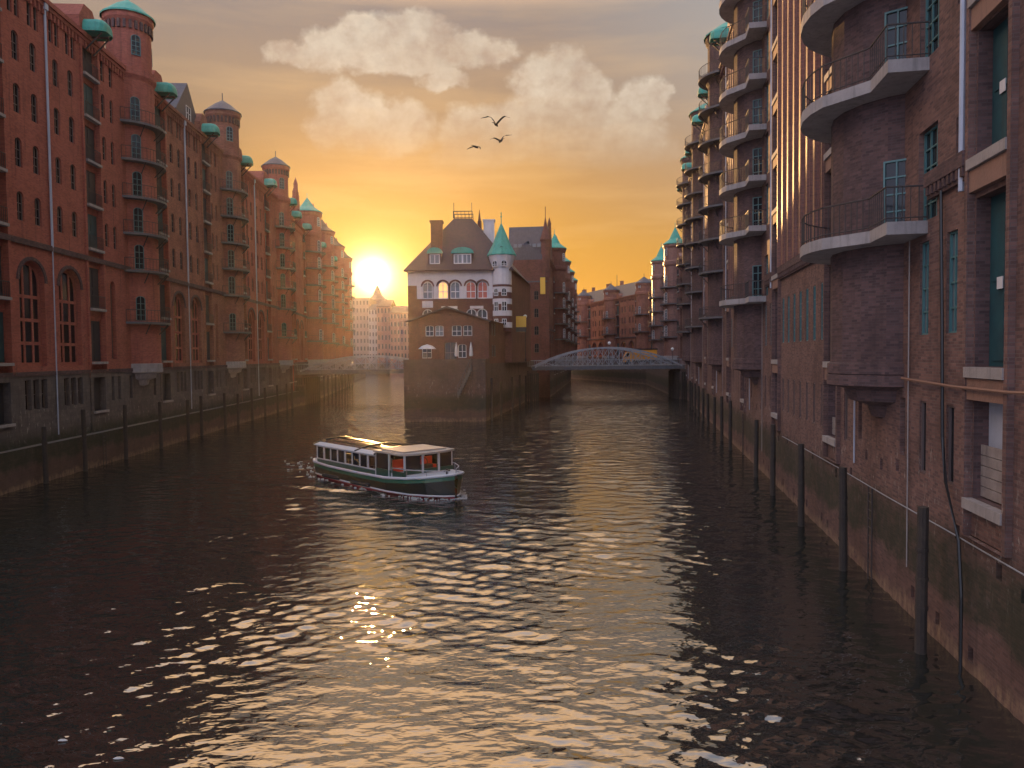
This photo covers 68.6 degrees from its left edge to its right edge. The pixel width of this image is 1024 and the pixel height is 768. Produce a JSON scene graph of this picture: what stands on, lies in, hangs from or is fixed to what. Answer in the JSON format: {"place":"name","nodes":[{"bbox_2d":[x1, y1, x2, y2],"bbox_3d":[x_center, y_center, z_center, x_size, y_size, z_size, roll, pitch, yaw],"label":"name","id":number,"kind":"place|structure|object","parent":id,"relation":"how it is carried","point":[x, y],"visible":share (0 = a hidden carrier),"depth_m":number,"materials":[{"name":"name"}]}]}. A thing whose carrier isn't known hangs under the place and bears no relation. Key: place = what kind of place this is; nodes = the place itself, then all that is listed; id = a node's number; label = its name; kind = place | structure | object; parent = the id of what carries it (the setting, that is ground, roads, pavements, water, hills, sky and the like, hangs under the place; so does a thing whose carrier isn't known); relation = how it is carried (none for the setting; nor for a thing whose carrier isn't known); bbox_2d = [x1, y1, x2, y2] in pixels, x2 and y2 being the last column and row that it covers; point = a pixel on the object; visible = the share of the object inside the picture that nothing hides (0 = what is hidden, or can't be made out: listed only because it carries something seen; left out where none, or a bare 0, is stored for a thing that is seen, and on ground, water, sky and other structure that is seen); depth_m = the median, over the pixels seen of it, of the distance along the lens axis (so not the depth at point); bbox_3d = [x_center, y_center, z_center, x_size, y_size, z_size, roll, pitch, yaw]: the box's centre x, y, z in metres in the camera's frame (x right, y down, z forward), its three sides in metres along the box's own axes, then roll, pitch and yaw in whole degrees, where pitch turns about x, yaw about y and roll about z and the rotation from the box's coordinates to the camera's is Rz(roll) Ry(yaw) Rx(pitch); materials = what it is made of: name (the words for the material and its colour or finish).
{"place":"outdoors","nodes":[
{"label":"outdoors","id":0,"kind":"place"},
{"bbox_2d":[91,364,365,426],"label":"ground","id":1,"kind":"structure","parent":0,"point":[357,376],"depth_m":284.76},
{"bbox_2d":[0,0,16,451],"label":"brick warehouse","id":2,"kind":"structure","parent":1,"relation":"on","point":[8,433],"depth_m":49.09,"materials":[{"name":"brick"}]},
{"bbox_2d":[0,383,3,423],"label":"loading door","id":3,"kind":"structure","parent":2,"relation":"in","point":[1,384],"depth_m":49.05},
{"bbox_2d":[0,312,4,362],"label":"loading door","id":4,"kind":"structure","parent":2,"relation":"in","point":[2,360],"depth_m":49.04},
{"bbox_2d":[2,0,177,447],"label":"brick warehouse","id":5,"kind":"structure","parent":1,"relation":"on","point":[88,178],"depth_m":59.43,"materials":[{"name":"brick"}]},
{"bbox_2d":[11,30,16,60],"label":"window","id":6,"kind":"structure","parent":5,"relation":"in","point":[13,36],"depth_m":50.53,"materials":[{"name":"black glass"}]},
{"bbox_2d":[13,83,18,112],"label":"window","id":7,"kind":"structure","parent":5,"relation":"in","point":[15,89],"depth_m":50.67,"materials":[{"name":"black glass"}]},
{"bbox_2d":[15,137,20,166],"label":"window","id":8,"kind":"structure","parent":5,"relation":"in","point":[17,143],"depth_m":50.81,"materials":[{"name":"black glass"}]},
{"bbox_2d":[17,191,22,220],"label":"window","id":9,"kind":"structure","parent":5,"relation":"in","point":[19,197],"depth_m":50.96,"materials":[{"name":"black glass"}]},
{"bbox_2d":[19,262,41,366],"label":"arched window","id":10,"kind":"structure","parent":5,"relation":"in","point":[29,284],"depth_m":52.40,"materials":[{"name":"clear glass"}]},
{"bbox_2d":[29,43,34,71],"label":"window","id":11,"kind":"structure","parent":5,"relation":"in","point":[31,49],"depth_m":52.63,"materials":[{"name":"black glass"}]},
{"bbox_2d":[31,94,36,122],"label":"window","id":12,"kind":"structure","parent":5,"relation":"in","point":[33,100],"depth_m":52.77,"materials":[{"name":"black glass"}]},
{"bbox_2d":[33,146,37,173],"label":"window","id":13,"kind":"structure","parent":5,"relation":"in","point":[35,153],"depth_m":52.93,"materials":[{"name":"black glass"}]},
{"bbox_2d":[35,198,39,225],"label":"window","id":14,"kind":"structure","parent":5,"relation":"in","point":[37,208],"depth_m":53.08,"materials":[{"name":"black glass"}]},
{"bbox_2d":[52,60,56,86],"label":"window","id":15,"kind":"structure","parent":5,"relation":"in","point":[54,68],"depth_m":55.56,"materials":[{"name":"black glass"}]},
{"bbox_2d":[54,108,58,134],"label":"window","id":16,"kind":"structure","parent":5,"relation":"in","point":[56,127],"depth_m":55.73,"materials":[{"name":"black glass"}]},
{"bbox_2d":[55,157,59,183],"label":"window","id":17,"kind":"structure","parent":5,"relation":"in","point":[57,161],"depth_m":55.81,"materials":[{"name":"black glass"}]},
{"bbox_2d":[57,206,61,232],"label":"window","id":18,"kind":"structure","parent":5,"relation":"in","point":[59,219],"depth_m":55.99,"materials":[{"name":"black glass"}]},
{"bbox_2d":[59,270,77,365],"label":"arched window","id":19,"kind":"structure","parent":5,"relation":"in","point":[67,289],"depth_m":57.43,"materials":[{"name":"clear glass"}]},
{"bbox_2d":[82,47,91,75],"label":"loading door","id":20,"kind":"structure","parent":5,"relation":"in","point":[85,54],"depth_m":60.68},
{"bbox_2d":[83,83,92,115],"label":"loading door","id":21,"kind":"structure","parent":5,"relation":"in","point":[88,96],"depth_m":60.77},
{"bbox_2d":[85,126,94,161],"bbox_3d":[-34.265,-19.326,60.513,0.090,2.800,2.380,-1,2,-4],"label":"loading door","id":22,"kind":"structure","parent":5,"relation":"in","point":[89,134],"depth_m":60.88,"materials":[{"name":"wood"}]},
{"bbox_2d":[86,170,95,204],"bbox_3d":[-34.229,-15.829,60.644,0.090,2.800,2.380,-1,2,-4],"label":"loading door","id":23,"kind":"structure","parent":5,"relation":"in","point":[90,177],"depth_m":61.03,"materials":[{"name":"wood"}]},
{"bbox_2d":[87,214,96,248],"bbox_3d":[-34.192,-12.332,60.776,0.090,2.800,2.380,-1,2,-4],"label":"loading door","id":24,"kind":"structure","parent":5,"relation":"in","point":[92,227],"depth_m":61.16,"materials":[{"name":"wood"}]},
{"bbox_2d":[89,267,98,307],"bbox_3d":[-34.145,-7.785,60.946,0.090,3.300,2.380,-1,2,-4],"label":"loading door","id":25,"kind":"structure","parent":5,"relation":"in","point":[93,273],"depth_m":61.34,"materials":[{"name":"wood"}]},
{"bbox_2d":[91,321,100,360],"bbox_3d":[-34.100,-3.488,61.108,0.090,3.300,2.380,-1,2,-4],"label":"loading door","id":26,"kind":"structure","parent":5,"relation":"in","point":[95,325],"depth_m":61.47,"materials":[{"name":"wood"}]},
{"bbox_2d":[94,377,99,409],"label":"loading door","id":27,"kind":"structure","parent":5,"relation":"in","point":[96,380],"depth_m":61.80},
{"bbox_2d":[160,284,164,316],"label":"loading door","id":28,"kind":"structure","parent":5,"relation":"in","point":[162,289],"depth_m":75.21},
{"bbox_2d":[161,327,166,359],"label":"loading door","id":29,"kind":"structure","parent":5,"relation":"in","point":[163,336],"depth_m":75.32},
{"bbox_2d":[0,391,299,495],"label":"quay wall","id":30,"kind":"structure","parent":1,"relation":"on","point":[21,468],"depth_m":61.91,"materials":[{"name":"brick"}]},
{"bbox_2d":[165,83,252,415],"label":"brick warehouse","id":31,"kind":"structure","parent":1,"relation":"on","point":[208,162],"depth_m":87.69,"materials":[{"name":"brick"}]},
{"bbox_2d":[173,295,182,362],"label":"arched window","id":32,"kind":"structure","parent":31,"relation":"in","point":[177,303],"depth_m":79.36,"materials":[{"name":"brown glass"}]},
{"bbox_2d":[191,298,198,362],"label":"arched window","id":33,"kind":"structure","parent":31,"relation":"in","point":[194,311],"depth_m":84.35,"materials":[{"name":"brown glass"}]},
{"bbox_2d":[244,151,297,400],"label":"brick warehouse","id":34,"kind":"structure","parent":1,"relation":"on","point":[269,202],"depth_m":115.75,"materials":[{"name":"brick"}]},
{"bbox_2d":[248,311,252,360],"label":"arched window","id":35,"kind":"structure","parent":34,"relation":"in","point":[250,315],"depth_m":106.45,"materials":[{"name":"brown glass"}]},
{"bbox_2d":[258,314,262,360],"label":"arched window","id":36,"kind":"structure","parent":34,"relation":"in","point":[260,320],"depth_m":111.45,"materials":[{"name":"brown glass"}]},
{"bbox_2d":[290,177,326,390],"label":"brick warehouse","id":37,"kind":"structure","parent":1,"relation":"on","point":[308,319],"depth_m":148.29,"materials":[{"name":"red brick"}]},
{"bbox_2d":[294,374,354,404],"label":"quay wall","id":38,"kind":"structure","parent":1,"relation":"on","point":[301,388],"depth_m":164.56,"materials":[{"name":"brick"}]},
{"bbox_2d":[313,204,339,378],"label":"brick warehouse","id":39,"kind":"structure","parent":1,"relation":"on","point":[330,295],"depth_m":172.86,"materials":[{"name":"red brick"}]},
{"bbox_2d":[326,223,348,376],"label":"brick warehouse","id":40,"kind":"structure","parent":1,"relation":"on","point":[340,300],"depth_m":196.45,"materials":[{"name":"red brick"}]},
{"bbox_2d":[336,237,355,374],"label":"brick warehouse","id":41,"kind":"structure","parent":1,"relation":"on","point":[349,319],"depth_m":220.00,"materials":[{"name":"red brick"}]},
{"bbox_2d":[352,362,389,367],"bbox_3d":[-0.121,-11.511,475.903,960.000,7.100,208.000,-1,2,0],"label":"ground","id":42,"kind":"structure","parent":0,"point":[371,366],"depth_m":371.91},
{"bbox_2d":[352,298,376,362],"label":"office block","id":43,"kind":"structure","parent":42,"relation":"on","point":[361,306],"depth_m":379.28,"materials":[{"name":"beige stone"}]},
{"bbox_2d":[368,304,377,362],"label":"office block","id":44,"kind":"structure","parent":42,"relation":"on","point":[372,321],"depth_m":375.40,"materials":[{"name":"stone"}]},
{"bbox_2d":[370,285,386,303],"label":"church","id":45,"kind":"structure","parent":42,"relation":"on","point":[377,296],"depth_m":465.42,"materials":[{"name":"stone"}]},
{"bbox_2d":[376,300,395,366],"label":"office block","id":46,"kind":"structure","parent":42,"relation":"on","point":[384,307],"depth_m":371.45,"materials":[{"name":"brick"}]},
{"bbox_2d":[389,306,408,373],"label":"office block","id":47,"kind":"structure","parent":42,"relation":"on","point":[399,341],"depth_m":365.50,"materials":[{"name":"brick"}]},
{"bbox_2d":[571,362,669,393],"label":"quay wall","id":48,"kind":"structure","parent":42,"relation":"on","point":[656,379],"depth_m":220.80,"materials":[{"name":"brick"}]},
{"bbox_2d":[49,0,725,305],"label":"sky","id":49,"kind":"structure","parent":0,"point":[375,109],"materials":[{"name":"orange"}]},
{"bbox_2d":[404,203,530,362],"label":"castle house","id":50,"kind":"structure","parent":0,"point":[464,264],"depth_m":112.14,"materials":[{"name":"brick"}]},
{"bbox_2d":[423,282,432,298],"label":"window","id":51,"kind":"structure","parent":50,"relation":"in","point":[427,286],"depth_m":112.24,"materials":[{"name":"grey glass"}]},
{"bbox_2d":[438,282,447,298],"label":"window","id":52,"kind":"structure","parent":50,"relation":"in","point":[442,290],"depth_m":112.24,"materials":[{"name":"yellow"}]},
{"bbox_2d":[450,281,459,298],"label":"window","id":53,"kind":"structure","parent":50,"relation":"in","point":[454,286],"depth_m":112.24,"materials":[{"name":"grey glass"}]},
{"bbox_2d":[466,281,475,298],"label":"window","id":54,"kind":"structure","parent":50,"relation":"in","point":[471,287],"depth_m":112.24,"materials":[{"name":"red glass"}]},
{"bbox_2d":[477,281,487,298],"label":"window","id":55,"kind":"structure","parent":50,"relation":"in","point":[482,288],"depth_m":112.24,"materials":[{"name":"red glass"}]},
{"bbox_2d":[516,316,525,331],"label":"window","id":56,"kind":"structure","parent":50,"relation":"attached to","point":[520,323],"depth_m":117.93,"materials":[{"name":"yellow"}]},
{"bbox_2d":[0,374,1023,767],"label":"water","id":57,"kind":"structure","parent":0,"point":[600,574],"depth_m":24.41,"materials":[{"name":"black liquid"}]},
{"bbox_2d":[41,427,48,483],"bbox_3d":[-31.902,5.612,51.345,0.353,5.401,0.367,-1,2,0],"label":"mooring pile","id":58,"kind":"object","parent":57,"relation":"in","point":[45,456],"visible":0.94,"depth_m":51.20,"materials":[{"name":"brown wood"}]},
{"bbox_2d":[81,409,87,471],"bbox_3d":[-32.252,5.015,56.689,0.370,6.201,0.367,-1,2,0],"label":"mooring pile","id":59,"kind":"object","parent":57,"relation":"in","point":[84,441],"visible":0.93,"depth_m":56.55,"materials":[{"name":"brown wood"}]},
{"bbox_2d":[123,405,127,458],"bbox_3d":[-32.641,4.815,63.462,0.351,6.100,0.367,-1,2,0],"label":"mooring pile","id":60,"kind":"object","parent":57,"relation":"in","point":[125,432],"visible":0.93,"depth_m":63.33,"materials":[{"name":"brown wood"}]},
{"bbox_2d":[158,402,162,448],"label":"mooring pile","id":61,"kind":"object","parent":57,"relation":"in","point":[160,424],"visible":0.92,"depth_m":70.75,"materials":[{"name":"brown wood"}]},
{"bbox_2d":[186,400,189,440],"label":"mooring pile","id":62,"kind":"object","parent":57,"relation":"in","point":[188,419],"visible":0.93,"depth_m":77.66,"materials":[{"name":"brown wood"}]},
{"bbox_2d":[199,396,203,435],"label":"mooring pile","id":63,"kind":"object","parent":57,"relation":"in","point":[201,416],"visible":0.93,"depth_m":81.67,"materials":[{"name":"brown wood"}]},
{"bbox_2d":[223,393,226,428],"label":"mooring pile","id":64,"kind":"object","parent":57,"relation":"in","point":[224,410],"visible":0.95,"depth_m":89.78,"materials":[{"name":"brown wood"}]},
{"bbox_2d":[286,457,466,500],"bbox_3d":[-10.832,6.527,52.893,5.338,0.115,23.783,-2,3,-41],"label":"wake foam","id":65,"kind":"object","parent":57,"relation":"on","point":[463,495],"visible":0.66,"depth_m":45.65,"materials":[{"name":"grey"}]},
{"bbox_2d":[313,436,463,498],"bbox_3d":[-8.247,5.537,49.845,4.800,3.168,15.185,-2,3,-41],"label":"tour boat","id":66,"kind":"object","parent":57,"relation":"on","point":[422,470],"visible":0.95,"depth_m":47.12,"materials":[{"name":"teal"}]},
{"bbox_2d":[490,378,492,420],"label":"mooring pile","id":67,"kind":"object","parent":57,"relation":"in","point":[491,384],"visible":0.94,"depth_m":97.61,"materials":[{"name":"brown wood"}]},
{"bbox_2d":[713,397,715,432],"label":"mooring pile","id":68,"kind":"object","parent":57,"relation":"in","point":[714,414],"visible":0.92,"depth_m":79.59,"materials":[{"name":"brown wood"}]},
{"bbox_2d":[720,396,723,440],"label":"mooring pile","id":69,"kind":"object","parent":57,"relation":"in","point":[721,418],"visible":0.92,"depth_m":72.05,"materials":[{"name":"brown wood"}]},
{"bbox_2d":[728,401,731,449],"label":"mooring pile","id":70,"kind":"object","parent":57,"relation":"in","point":[730,429],"visible":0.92,"depth_m":65.20,"materials":[{"name":"brown wood"}]},
{"bbox_2d":[753,420,758,476],"bbox_3d":[16.539,5.122,50.886,0.349,5.401,0.346,-1,2,0],"label":"mooring pile","id":71,"kind":"object","parent":57,"relation":"in","point":[756,441],"visible":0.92,"depth_m":50.74,"materials":[{"name":"brown wood"}]},
{"bbox_2d":[770,424,775,495],"bbox_3d":[15.405,5.229,44.349,0.329,5.700,0.346,-1,2,0],"label":"mooring pile","id":72,"kind":"object","parent":57,"relation":"in","point":[772,459],"visible":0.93,"depth_m":44.22,"materials":[{"name":"brown wood"}]},
{"bbox_2d":[797,444,804,526],"bbox_3d":[14.022,5.641,36.422,0.336,5.501,0.346,-1,2,0],"label":"mooring pile","id":73,"kind":"object","parent":57,"relation":"in","point":[801,498],"visible":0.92,"depth_m":36.28,"materials":[{"name":"brown wood"}]},
{"bbox_2d":[838,467,847,570],"bbox_3d":[12.723,5.939,28.858,0.344,5.501,0.346,-1,2,0],"label":"mooring pile","id":74,"kind":"object","parent":57,"relation":"in","point":[843,540],"visible":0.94,"depth_m":28.72,"materials":[{"name":"brown wood"}]},
{"bbox_2d":[914,506,928,654],"bbox_3d":[11.398,6.201,20.910,0.340,5.601,0.346,-1,2,0],"label":"mooring pile","id":75,"kind":"object","parent":57,"relation":"in","point":[921,591],"visible":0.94,"depth_m":20.78,"materials":[{"name":"brown wood"}]},
{"bbox_2d":[676,156,693,405],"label":"brick warehouse","id":76,"kind":"structure","parent":0,"point":[686,277],"depth_m":129.12,"materials":[{"name":"brown brick"}]},
{"bbox_2d":[684,103,706,417],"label":"brick warehouse","id":77,"kind":"structure","parent":0,"point":[696,220],"depth_m":104.63,"materials":[{"name":"brown brick"}]},
{"bbox_2d":[698,22,730,438],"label":"brick warehouse","id":78,"kind":"structure","parent":0,"point":[713,116],"depth_m":79.11,"materials":[{"name":"brown brick"}]},
{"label":"ground","id":79,"kind":"structure","parent":0,"visible":0},
{"bbox_2d":[404,361,533,421],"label":"quay wall","id":80,"kind":"structure","parent":79,"relation":"on","point":[430,392],"depth_m":96.66,"materials":[{"name":"brick"}]},
{"bbox_2d":[294,355,408,404],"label":"arch bridge","id":81,"kind":"structure","parent":80,"relation":"on","point":[308,379],"depth_m":134.24,"materials":[{"name":"metal"}]},
{"bbox_2d":[403,359,489,364],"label":"parapet","id":82,"kind":"structure","parent":80,"relation":"on","point":[443,361],"depth_m":96.44,"materials":[{"name":"brick"}]},
{"bbox_2d":[405,306,504,363],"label":"gabled annex","id":83,"kind":"object","parent":80,"relation":"on","point":[443,330],"visible":0.88,"depth_m":99.47,"materials":[{"name":"brick"}]},
{"bbox_2d":[445,342,455,358],"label":"door","id":84,"kind":"structure","parent":83,"relation":"in","point":[449,346],"depth_m":99.81,"materials":[{"name":"glass"}]},
{"bbox_2d":[452,325,461,335],"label":"window","id":85,"kind":"structure","parent":83,"relation":"in","point":[456,330],"depth_m":99.68,"materials":[{"name":"white glass"}]},
{"bbox_2d":[458,344,465,357],"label":"window","id":86,"kind":"structure","parent":83,"relation":"in","point":[461,348],"depth_m":99.78,"materials":[{"name":"white glass"}]},
{"bbox_2d":[457,357,471,397],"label":"stone stair","id":87,"kind":"object","parent":80,"relation":"attached to","point":[463,383],"visible":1,"depth_m":95.55,"materials":[{"name":"stone"}]},
{"bbox_2d":[509,207,569,396],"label":"brick warehouse","id":88,"kind":"structure","parent":80,"relation":"on","point":[539,251],"depth_m":150.32,"materials":[{"name":"red brick"},{"name":"slate"},{"name":"glass"}]},
{"bbox_2d":[549,236,573,390],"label":"brick warehouse","id":89,"kind":"structure","parent":80,"relation":"on","point":[559,379],"depth_m":189.25,"materials":[{"name":"brick"}]},
{"bbox_2d":[562,269,576,386],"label":"brick warehouse","id":90,"kind":"structure","parent":80,"relation":"on","point":[572,319],"depth_m":213.03,"materials":[{"name":"brick"}]},
{"bbox_2d":[567,278,579,382],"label":"brick warehouse","id":91,"kind":"structure","parent":80,"relation":"on","point":[575,326],"depth_m":236.77,"materials":[{"name":"brick"}]},
{"bbox_2d":[574,287,602,362],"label":"brick warehouse","id":92,"kind":"structure","parent":79,"relation":"on","point":[585,299],"depth_m":261.43,"materials":[{"name":"brick"}]},
{"bbox_2d":[527,347,686,400],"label":"arch bridge","id":93,"kind":"structure","parent":79,"relation":"on","point":[677,384],"depth_m":139.15,"materials":[{"name":"metal"}]},
{"bbox_2d":[623,348,657,363],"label":"lorry","id":94,"kind":"object","parent":93,"relation":"on","point":[654,350],"visible":0.41,"depth_m":148.32,"materials":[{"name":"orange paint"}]},
{"bbox_2d":[590,281,631,362],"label":"brick warehouse","id":95,"kind":"structure","parent":79,"relation":"on","point":[605,316],"depth_m":239.74,"materials":[{"name":"brick"}]},
{"bbox_2d":[619,277,651,363],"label":"brick warehouse","id":96,"kind":"structure","parent":79,"relation":"on","point":[635,315],"depth_m":217.82,"materials":[{"name":"brick"}]},
{"bbox_2d":[648,246,664,364],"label":"brick warehouse","id":97,"kind":"structure","parent":79,"relation":"on","point":[657,311],"depth_m":181.28,"materials":[{"name":"brick"}]},
{"bbox_2d":[660,227,684,363],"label":"brick warehouse","id":98,"kind":"structure","parent":79,"relation":"on","point":[672,292],"depth_m":153.70,"materials":[{"name":"brick"}]},
{"bbox_2d":[719,0,780,488],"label":"brick warehouse","id":99,"kind":"structure","parent":79,"relation":"on","point":[748,97],"depth_m":53.21,"materials":[{"name":"brown brick"}]},
{"bbox_2d":[777,0,1019,710],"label":"brick warehouse","id":100,"kind":"structure","parent":79,"relation":"on","point":[894,117],"depth_m":23.84,"materials":[{"name":"brown brick"}]},
{"bbox_2d":[800,291,801,341],"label":"window","id":101,"kind":"structure","parent":100,"relation":"in","point":[800,291],"depth_m":40.40,"materials":[{"name":"teal glass"}]},
{"bbox_2d":[806,289,807,340],"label":"window","id":102,"kind":"structure","parent":100,"relation":"in","point":[807,289],"depth_m":38.88,"materials":[{"name":"teal glass"}]},
{"bbox_2d":[813,285,815,340],"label":"window","id":103,"kind":"structure","parent":100,"relation":"in","point":[814,334],"depth_m":37.18,"materials":[{"name":"teal glass"}]},
{"bbox_2d":[821,283,822,339],"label":"window","id":104,"kind":"structure","parent":100,"relation":"in","point":[822,283],"depth_m":35.67,"materials":[{"name":"teal glass"}]},
{"bbox_2d":[845,390,847,440],"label":"window","id":105,"kind":"structure","parent":100,"relation":"in","point":[846,398],"depth_m":31.63,"materials":[{"name":"black glass"}]},
{"bbox_2d":[867,487,872,579],"bbox_3d":[13.228,5.625,27.756,0.051,3.600,0.493,0,2,10],"label":"quay ladder","id":106,"kind":"object","parent":100,"relation":"attached to","point":[868,527],"visible":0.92,"depth_m":27.77,"materials":[{"name":"metal"}]},
{"bbox_2d":[782,436,1023,575],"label":"cable","id":107,"kind":"object","parent":100,"relation":"attached to","point":[929,520],"visible":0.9,"depth_m":21.46,"materials":[{"name":"grey metal"}]},
{"bbox_2d":[921,401,925,472],"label":"window","id":108,"kind":"structure","parent":100,"relation":"in","point":[923,413],"depth_m":23.02,"materials":[{"name":"black glass"}]},
{"bbox_2d":[922,241,928,334],"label":"window","id":109,"kind":"structure","parent":100,"relation":"in","point":[925,263],"depth_m":22.92,"materials":[{"name":"teal glass"}]},
{"bbox_2d":[923,124,937,220],"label":"window","id":110,"kind":"structure","parent":100,"relation":"in","point":[931,137],"depth_m":22.58,"materials":[{"name":"teal glass"}]},
{"bbox_2d":[925,0,938,56],"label":"window","id":111,"kind":"structure","parent":100,"relation":"in","point":[932,6],"depth_m":22.40,"materials":[{"name":"teal glass"}]},
{"bbox_2d":[939,190,962,672],"bbox_3d":[11.881,1.062,20.338,0.110,12.902,2.018,0,2,13],"label":"cable","id":112,"kind":"object","parent":100,"relation":"attached to","point":[960,652],"visible":1,"depth_m":20.95,"materials":[{"name":"rubber"}]},
{"bbox_2d":[948,405,953,484],"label":"window","id":113,"kind":"structure","parent":100,"relation":"in","point":[951,408],"depth_m":21.00,"materials":[{"name":"black glass"}]},
{"bbox_2d":[949,230,957,332],"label":"window","id":114,"kind":"structure","parent":100,"relation":"in","point":[953,235],"depth_m":20.89,"materials":[{"name":"teal glass"}]},
{"bbox_2d":[901,377,1023,394],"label":"wall pipe","id":115,"kind":"object","parent":100,"relation":"attached to","point":[970,388],"depth_m":19.18,"materials":[{"name":"brown"}]},
{"bbox_2d":[980,402,1002,503],"bbox_3d":[12.077,1.683,18.432,0.230,2.600,1.970,0,2,10],"label":"loading door","id":116,"kind":"structure","parent":100,"relation":"in","point":[991,457],"depth_m":18.90,"materials":[{"name":"white wood"}]},
{"bbox_2d":[989,191,1005,366],"bbox_3d":[12.087,-2.564,18.263,0.120,4.300,1.970,0,2,10],"label":"loading door","id":117,"kind":"structure","parent":100,"relation":"in","point":[998,202],"depth_m":18.78,"materials":[{"name":"teal paint"}]},
{"bbox_2d":[992,17,1007,143],"bbox_3d":[12.037,-7.310,18.085,0.120,3.200,1.970,0,2,10],"label":"loading door","id":118,"kind":"structure","parent":100,"relation":"in","point":[1000,33],"depth_m":18.58,"materials":[{"name":"teal paint"}]},
{"bbox_2d":[1010,0,1023,723],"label":"brick warehouse","id":119,"kind":"structure","parent":79,"relation":"on","point":[1017,662],"depth_m":17.00,"materials":[{"name":"brown brick"}]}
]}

